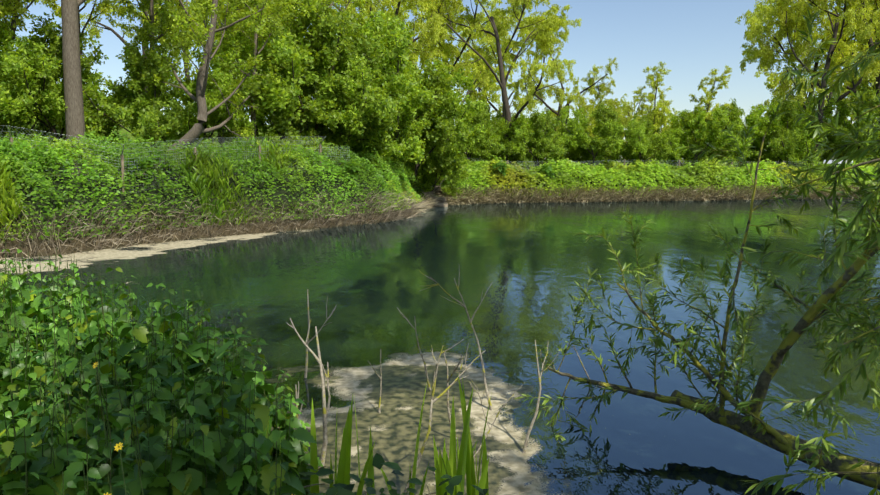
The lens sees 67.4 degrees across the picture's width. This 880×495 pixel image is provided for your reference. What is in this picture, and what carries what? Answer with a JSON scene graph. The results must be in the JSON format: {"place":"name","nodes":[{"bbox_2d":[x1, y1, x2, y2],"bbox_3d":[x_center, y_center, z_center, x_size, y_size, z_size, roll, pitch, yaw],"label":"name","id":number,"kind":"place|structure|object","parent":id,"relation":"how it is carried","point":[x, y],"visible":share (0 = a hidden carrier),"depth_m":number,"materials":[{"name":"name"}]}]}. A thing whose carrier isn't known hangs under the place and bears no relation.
{"place":"outdoors","nodes":[
{"label":"outdoors","id":0,"kind":"place"},
{"bbox_2d":[1,0,870,162],"label":"sky","id":1,"kind":"structure","parent":0,"point":[693,38],"materials":[{"name":"blue"}]},
{"bbox_2d":[0,115,873,257],"bbox_3d":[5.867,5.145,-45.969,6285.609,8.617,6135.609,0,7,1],"label":"ground","id":2,"kind":"structure","parent":0,"point":[186,197],"depth_m":23.10,"materials":[{"name":"green plant"}]},
{"bbox_2d":[0,0,29,31],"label":"tree","id":3,"kind":"object","parent":2,"relation":"on","point":[20,10],"visible":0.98,"depth_m":26.20,"materials":[{"name":"green plant"}]},
{"bbox_2d":[0,36,106,167],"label":"bush","id":4,"kind":"object","parent":2,"relation":"on","point":[47,101],"visible":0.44,"depth_m":25.06,"materials":[{"name":"green plant"}]},
{"bbox_2d":[0,12,136,144],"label":"bush","id":5,"kind":"object","parent":2,"relation":"on","point":[21,105],"visible":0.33,"depth_m":25.85,"materials":[{"name":"green plant"}]},
{"bbox_2d":[23,0,128,75],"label":"tree","id":6,"kind":"object","parent":2,"relation":"on","point":[101,8],"visible":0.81,"depth_m":35.23,"materials":[{"name":"green plant"}]},
{"bbox_2d":[95,365,126,494],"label":"buttercup stems","id":7,"kind":"object","parent":2,"relation":"on","point":[106,435],"visible":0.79,"depth_m":2.27,"materials":[{"name":"green plant"}]},
{"bbox_2d":[93,362,292,494],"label":"buttercups","id":8,"kind":"object","parent":7,"relation":"on","point":[120,443],"visible":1,"depth_m":1.81,"materials":[{"name":"yellow plant"}]},
{"bbox_2d":[49,35,225,174],"bbox_3d":[-12.017,-5.467,27.937,6.127,6.612,5.849,1,7,7],"label":"bush","id":9,"kind":"object","parent":2,"relation":"on","point":[174,124],"visible":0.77,"depth_m":26.72,"materials":[{"name":"green plant"}]},
{"bbox_2d":[80,0,194,91],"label":"tree","id":10,"kind":"object","parent":2,"relation":"on","point":[95,31],"visible":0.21,"depth_m":49.99,"materials":[{"name":"green plant"}]},
{"bbox_2d":[0,242,302,494],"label":"stems","id":11,"kind":"object","parent":2,"relation":"on","point":[53,393],"visible":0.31,"depth_m":2.66,"materials":[{"name":"green plant"}]},
{"bbox_2d":[131,0,219,79],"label":"tree","id":12,"kind":"object","parent":2,"relation":"on","point":[155,17],"visible":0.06,"depth_m":43.62,"materials":[{"name":"green plant"}]},
{"bbox_2d":[0,0,354,175],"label":"bank trees","id":13,"kind":"object","parent":2,"relation":"on","point":[252,20],"visible":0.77,"depth_m":27.09,"materials":[{"name":"green plant"}]},
{"bbox_2d":[150,67,255,172],"bbox_3d":[-10.853,-5.348,29.578,5.158,5.567,4.924,-2,7,-16],"label":"bush","id":14,"kind":"object","parent":2,"relation":"on","point":[217,116],"visible":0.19,"depth_m":28.57,"materials":[{"name":"green plant"}]},
{"bbox_2d":[154,0,300,165],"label":"tree","id":15,"kind":"object","parent":2,"relation":"on","point":[217,35],"visible":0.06,"depth_m":34.01,"materials":[{"name":"green plant"}]},
{"bbox_2d":[0,249,487,494],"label":"herbs","id":16,"kind":"object","parent":2,"relation":"on","point":[190,480],"visible":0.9,"depth_m":2.61,"materials":[{"name":"green plant"}]},
{"bbox_2d":[214,1,287,144],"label":"tree","id":17,"kind":"object","parent":2,"relation":"on","point":[240,11],"visible":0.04,"depth_m":35.27,"materials":[{"name":"green plant"}]},
{"bbox_2d":[209,35,360,171],"bbox_3d":[-7.929,-6.616,33.106,7.019,7.935,7.352,-2,7,-17],"label":"bush","id":18,"kind":"object","parent":2,"relation":"on","point":[262,119],"visible":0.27,"depth_m":31.09,"materials":[{"name":"green plant"}]},
{"bbox_2d":[202,0,400,171],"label":"bush","id":19,"kind":"object","parent":2,"relation":"on","point":[321,35],"visible":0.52,"depth_m":30.91,"materials":[{"name":"green plant"}]},
{"bbox_2d":[251,0,420,70],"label":"tree","id":20,"kind":"object","parent":2,"relation":"on","point":[363,13],"visible":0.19,"depth_m":40.75,"materials":[{"name":"green plant"}]},
{"bbox_2d":[273,24,437,173],"bbox_3d":[-4.077,-7.132,35.166,8.272,8.926,7.896,2,7,18],"label":"bush","id":21,"kind":"object","parent":2,"relation":"on","point":[412,147],"visible":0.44,"depth_m":33.80,"materials":[{"name":"green plant"}]},
{"bbox_2d":[336,0,395,40],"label":"tree","id":22,"kind":"object","parent":2,"relation":"on","point":[382,7],"visible":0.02,"depth_m":60.27,"materials":[{"name":"green plant"}]},
{"bbox_2d":[318,52,428,169],"bbox_3d":[-4.811,-6.673,35.219,6.906,7.453,6.593,3,8,22],"label":"bush","id":23,"kind":"object","parent":2,"relation":"on","point":[364,77],"visible":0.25,"depth_m":32.40,"materials":[{"name":"green plant"}]},
{"bbox_2d":[257,376,491,494],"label":"reeds","id":24,"kind":"object","parent":2,"relation":"on","point":[451,466],"visible":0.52,"depth_m":3.55,"materials":[{"name":"green plant"}]},
{"bbox_2d":[325,0,447,69],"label":"tree","id":25,"kind":"object","parent":2,"relation":"on","point":[424,55],"visible":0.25,"depth_m":48.64,"materials":[{"name":"green plant"}]},
{"bbox_2d":[9,138,783,194],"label":"fence posts","id":26,"kind":"object","parent":2,"relation":"on","point":[122,159],"visible":0.38,"depth_m":21.73,"materials":[{"name":"grey wood"}]},
{"bbox_2d":[6,126,325,154],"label":"fence arms","id":27,"kind":"object","parent":26,"relation":"attached to","point":[124,144],"visible":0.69,"depth_m":21.61},
{"bbox_2d":[387,0,419,68],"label":"tree","id":28,"kind":"object","parent":2,"relation":"on","point":[406,15],"visible":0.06,"depth_m":78.89,"materials":[{"name":"green plant"}]},
{"bbox_2d":[328,0,486,66],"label":"tree","id":29,"kind":"object","parent":2,"relation":"on","point":[455,50],"visible":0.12,"depth_m":58.11,"materials":[{"name":"green plant"}]},
{"bbox_2d":[353,10,478,157],"bbox_3d":[-3.454,-8.414,39.348,9.803,10.580,9.358,4,8,26],"label":"bush","id":30,"kind":"object","parent":2,"relation":"on","point":[395,42],"visible":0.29,"depth_m":36.09,"materials":[{"name":"green plant"}]},
{"bbox_2d":[1,125,846,192],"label":"fence wire","id":31,"kind":"object","parent":2,"relation":"on","point":[246,151],"visible":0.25,"depth_m":23.68,"materials":[{"name":"grey metal"}]},
{"bbox_2d":[331,0,526,102],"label":"tree","id":32,"kind":"object","parent":2,"relation":"on","point":[501,26],"visible":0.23,"depth_m":57.87,"materials":[{"name":"green plant"}]},
{"bbox_2d":[421,186,447,206],"bbox_3d":[-0.829,-3.144,40.850,2.656,1.320,2.952,0,7,1],"label":"rock","id":33,"kind":"object","parent":2,"relation":"on","point":[443,203],"visible":0.23,"depth_m":40.05,"materials":[{"name":"grey stone"}]},
{"bbox_2d":[0,181,874,258],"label":"dead stalks","id":34,"kind":"object","parent":2,"relation":"on","point":[761,193],"visible":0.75,"depth_m":28.55,"materials":[{"name":"brown plant"}]},
{"bbox_2d":[286,270,589,494],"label":"dead twigs","id":35,"kind":"object","parent":2,"relation":"on","point":[325,414],"visible":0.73,"depth_m":5.74,"materials":[{"name":"brown wood"}]},
{"bbox_2d":[0,126,877,243],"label":"bank herbs","id":36,"kind":"object","parent":2,"relation":"on","point":[276,159],"visible":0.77,"depth_m":25.70,"materials":[{"name":"green plant"}]},
{"bbox_2d":[389,59,488,187],"bbox_3d":[-1.337,-6.926,39.848,7.604,8.596,7.965,-1,7,-6],"label":"bush","id":37,"kind":"object","parent":2,"relation":"on","point":[444,133],"visible":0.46,"depth_m":38.24,"materials":[{"name":"green plant"}]},
{"bbox_2d":[412,142,469,198],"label":"bush","id":38,"kind":"object","parent":2,"relation":"on","point":[431,177],"visible":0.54,"depth_m":40.70,"materials":[{"name":"green plant"}]},
{"bbox_2d":[449,105,504,164],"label":"bush","id":39,"kind":"object","parent":2,"relation":"on","point":[485,149],"visible":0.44,"depth_m":47.12,"materials":[{"name":"green plant"}]},
{"bbox_2d":[453,21,508,104],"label":"tree","id":40,"kind":"object","parent":2,"relation":"on","point":[496,99],"visible":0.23,"depth_m":79.34,"materials":[{"name":"green plant"}]},
{"bbox_2d":[390,0,578,164],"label":"tree","id":41,"kind":"object","parent":2,"relation":"on","point":[543,25],"visible":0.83,"depth_m":52.58,"materials":[{"name":"green plant"}]},
{"bbox_2d":[470,100,504,156],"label":"bush","id":42,"kind":"object","parent":2,"relation":"on","point":[492,127],"visible":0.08,"depth_m":58.42,"materials":[{"name":"green plant"}]},
{"bbox_2d":[466,125,517,160],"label":"bush","id":43,"kind":"object","parent":2,"relation":"on","point":[488,133],"visible":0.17,"depth_m":52.75,"materials":[{"name":"green plant"}]},
{"bbox_2d":[414,0,581,118],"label":"tree","id":44,"kind":"object","parent":2,"relation":"on","point":[563,36],"visible":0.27,"depth_m":89.64,"materials":[{"name":"green plant"}]},
{"bbox_2d":[489,111,528,161],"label":"bush","id":45,"kind":"object","parent":2,"relation":"on","point":[496,117],"visible":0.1,"depth_m":59.70,"materials":[{"name":"green plant"}]},
{"bbox_2d":[486,112,539,173],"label":"bush","id":46,"kind":"object","parent":2,"relation":"on","point":[512,156],"visible":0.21,"depth_m":52.36,"materials":[{"name":"green plant"}]},
{"bbox_2d":[503,107,573,168],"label":"bush","id":47,"kind":"object","parent":2,"relation":"on","point":[526,136],"visible":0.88,"depth_m":49.39,"materials":[{"name":"green plant"}]},
{"bbox_2d":[513,107,567,163],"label":"bush","id":48,"kind":"object","parent":2,"relation":"on","point":[548,111],"visible":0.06,"depth_m":60.39,"materials":[{"name":"green plant"}]},
{"bbox_2d":[539,133,583,162],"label":"bush","id":49,"kind":"object","parent":2,"relation":"on","point":[572,151],"visible":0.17,"depth_m":52.91,"materials":[{"name":"green plant"}]},
{"bbox_2d":[506,38,618,134],"bbox_3d":[10.243,-11.824,55.239,7.354,11.640,7.450,-5,9,-37],"label":"tree","id":50,"kind":"object","parent":2,"relation":"on","point":[571,97],"visible":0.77,"depth_m":54.71,"materials":[{"name":"green plant"}]},
{"bbox_2d":[543,97,590,131],"bbox_3d":[12.806,-10.819,63.670,4.780,7.566,4.842,-6,9,-39],"label":"tree","id":51,"kind":"object","parent":2,"relation":"on","point":[578,109],"visible":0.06,"depth_m":62.67,"materials":[{"name":"green plant"}]},
{"bbox_2d":[560,118,588,163],"bbox_3d":[12.134,-8.741,59.452,5.267,5.684,5.028,1,7,4],"label":"tree","id":52,"kind":"object","parent":2,"relation":"on","point":[574,139],"depth_m":58.72,"materials":[{"name":"green plant"}]},
{"bbox_2d":[574,99,596,140],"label":"tree","id":53,"kind":"object","parent":2,"relation":"on","point":[587,107],"visible":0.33,"depth_m":54.05,"materials":[{"name":"green plant"}]},
{"bbox_2d":[564,134,608,166],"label":"bush","id":54,"kind":"object","parent":2,"relation":"on","point":[585,157],"visible":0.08,"depth_m":52.74,"materials":[{"name":"green plant"}]},
{"bbox_2d":[550,100,636,169],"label":"bush","id":55,"kind":"object","parent":2,"relation":"on","point":[603,141],"visible":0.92,"depth_m":50.04,"materials":[{"name":"green plant"}]},
{"bbox_2d":[581,72,620,124],"bbox_3d":[13.635,-10.396,55.897,3.591,8.631,3.015,2,7,15],"label":"tree","id":56,"kind":"object","parent":2,"relation":"on","point":[612,103],"visible":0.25,"depth_m":55.35,"materials":[{"name":"green plant"}]},
{"bbox_2d":[588,93,631,138],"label":"tree","id":57,"kind":"object","parent":2,"relation":"on","point":[621,101],"visible":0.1,"depth_m":89.08,"materials":[{"name":"green plant"}]},
{"bbox_2d":[591,112,658,163],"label":"bush","id":58,"kind":"object","parent":2,"relation":"on","point":[654,150],"visible":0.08,"depth_m":53.30,"materials":[{"name":"green plant"}]},
{"bbox_2d":[614,90,656,141],"bbox_3d":[18.198,-11.281,64.750,5.215,8.148,5.148,-1,7,-7],"label":"tree","id":59,"kind":"object","parent":2,"relation":"on","point":[634,97],"visible":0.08,"depth_m":64.11,"materials":[{"name":"green plant"}]},
{"bbox_2d":[616,89,661,142],"bbox_3d":[15.624,-9.419,54.566,4.619,7.217,4.559,-4,8,-30],"label":"tree","id":60,"kind":"object","parent":2,"relation":"on","point":[629,109],"visible":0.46,"depth_m":54.21,"materials":[{"name":"green plant"}]},
{"bbox_2d":[616,116,680,166],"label":"bush","id":61,"kind":"object","parent":2,"relation":"on","point":[645,131],"visible":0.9,"depth_m":50.01,"materials":[{"name":"green plant"}]},
{"bbox_2d":[632,62,672,154],"bbox_3d":[18.029,-10.795,55.991,3.286,9.405,3.913,4,8,31],"label":"tree","id":62,"kind":"object","parent":2,"relation":"on","point":[662,104],"visible":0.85,"depth_m":55.50,"materials":[{"name":"green plant"}]},
{"bbox_2d":[624,109,690,161],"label":"bush","id":63,"kind":"object","parent":2,"relation":"on","point":[673,125],"visible":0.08,"depth_m":64.77,"materials":[{"name":"green plant"}]},
{"bbox_2d":[649,140,685,162],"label":"bush","id":64,"kind":"object","parent":2,"relation":"on","point":[663,156],"visible":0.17,"depth_m":53.62,"materials":[{"name":"green plant"}]},
{"bbox_2d":[663,108,683,128],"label":"tree","id":65,"kind":"object","parent":2,"relation":"on","point":[674,110],"visible":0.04,"depth_m":83.64,"materials":[{"name":"green plant"}]},
{"bbox_2d":[665,128,708,161],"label":"bush","id":66,"kind":"object","parent":2,"relation":"on","point":[668,132],"visible":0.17,"depth_m":54.10,"materials":[{"name":"green plant"}]},
{"bbox_2d":[515,2,879,494],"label":"fallen willow","id":67,"kind":"object","parent":2,"relation":"on","point":[826,458],"visible":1,"depth_m":5.17,"materials":[{"name":"green plant"}]},
{"bbox_2d":[657,105,741,174],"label":"bush","id":68,"kind":"object","parent":2,"relation":"on","point":[694,124],"visible":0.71,"depth_m":51.47,"materials":[{"name":"green plant"}]},
{"bbox_2d":[685,66,732,126],"bbox_3d":[21.841,-10.311,53.989,3.092,8.852,3.683,-4,8,-26],"label":"tree","id":69,"kind":"object","parent":2,"relation":"on","point":[708,99],"visible":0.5,"depth_m":53.31,"materials":[{"name":"green plant"}]},
{"bbox_2d":[708,123,759,174],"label":"bush","id":70,"kind":"object","parent":2,"relation":"on","point":[735,148],"visible":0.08,"depth_m":53.52,"materials":[{"name":"green plant"}]},
{"bbox_2d":[700,98,786,166],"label":"bush","id":71,"kind":"object","parent":2,"relation":"on","point":[734,113],"visible":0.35,"depth_m":52.74,"materials":[{"name":"green plant"}]},
{"bbox_2d":[743,138,769,160],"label":"bush","id":72,"kind":"object","parent":2,"relation":"on","point":[763,156],"visible":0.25,"depth_m":54.76,"materials":[{"name":"green plant"}]},
{"bbox_2d":[740,92,829,166],"bbox_3d":[28.495,-8.723,53.984,7.019,7.935,7.352,-3,8,-21],"label":"bush","id":73,"kind":"object","parent":2,"relation":"on","point":[792,146],"visible":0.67,"depth_m":52.70,"materials":[{"name":"green plant"}]},
{"bbox_2d":[762,134,813,163],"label":"bush","id":74,"kind":"object","parent":2,"relation":"on","point":[777,162],"visible":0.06,"depth_m":56.51,"materials":[{"name":"green plant"}]},
{"bbox_2d":[762,121,820,163],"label":"bush","id":75,"kind":"object","parent":2,"relation":"on","point":[781,146],"visible":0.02,"depth_m":56.77,"materials":[{"name":"green plant"}]},
{"bbox_2d":[735,0,878,116],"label":"tree","id":76,"kind":"object","parent":2,"relation":"on","point":[754,34],"visible":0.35,"depth_m":61.26,"materials":[{"name":"green plant"}]},
{"bbox_2d":[739,0,878,164],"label":"tree","id":77,"kind":"object","parent":2,"relation":"on","point":[787,15],"visible":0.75,"depth_m":56.36,"materials":[{"name":"green plant"}]},
{"bbox_2d":[776,0,879,155],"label":"tree","id":78,"kind":"object","parent":2,"relation":"on","point":[866,29],"visible":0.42,"depth_m":55.54,"materials":[{"name":"green plant"}]},
{"bbox_2d":[800,28,875,123],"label":"tree","id":79,"kind":"object","parent":2,"relation":"on","point":[827,96],"visible":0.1,"depth_m":89.67,"materials":[{"name":"green plant"}]},
{"bbox_2d":[823,160,852,174],"bbox_3d":[30.956,-6.121,51.423,2.400,1.400,0.160,-1,7,-4],"label":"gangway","id":80,"kind":"object","parent":2,"relation":"on","point":[830,161],"visible":0.21,"depth_m":51.24,"materials":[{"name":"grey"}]},
{"bbox_2d":[799,84,879,165],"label":"tree","id":81,"kind":"object","parent":2,"relation":"on","point":[843,110],"visible":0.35,"depth_m":54.14,"materials":[{"name":"green plant"}]},
{"bbox_2d":[810,115,868,163],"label":"bush","id":82,"kind":"object","parent":2,"relation":"on","point":[826,154],"visible":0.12,"depth_m":57.85,"materials":[{"name":"green plant"}]},
{"bbox_2d":[813,1,879,67],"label":"tree","id":83,"kind":"object","parent":2,"relation":"on","point":[830,29],"depth_m":72.57,"materials":[{"name":"green plant"}]},
{"bbox_2d":[833,69,870,122],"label":"tree","id":84,"kind":"object","parent":2,"relation":"on","point":[846,98],"visible":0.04,"depth_m":96.86,"materials":[{"name":"green plant"}]},
{"bbox_2d":[829,120,876,159],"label":"bush","id":85,"kind":"object","parent":2,"relation":"on","point":[849,126],"depth_m":57.61,"materials":[{"name":"green plant"}]},
{"bbox_2d":[841,0,879,92],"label":"tree","id":86,"kind":"object","parent":2,"relation":"on","point":[872,87],"visible":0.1,"depth_m":62.48,"materials":[{"name":"green plant"}]},
{"bbox_2d":[0,199,879,494],"bbox_3d":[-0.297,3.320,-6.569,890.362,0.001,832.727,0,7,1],"label":"water","id":87,"kind":"structure","parent":0,"point":[530,263],"depth_m":10.30,"materials":[{"name":"green liquid"}]}
]}

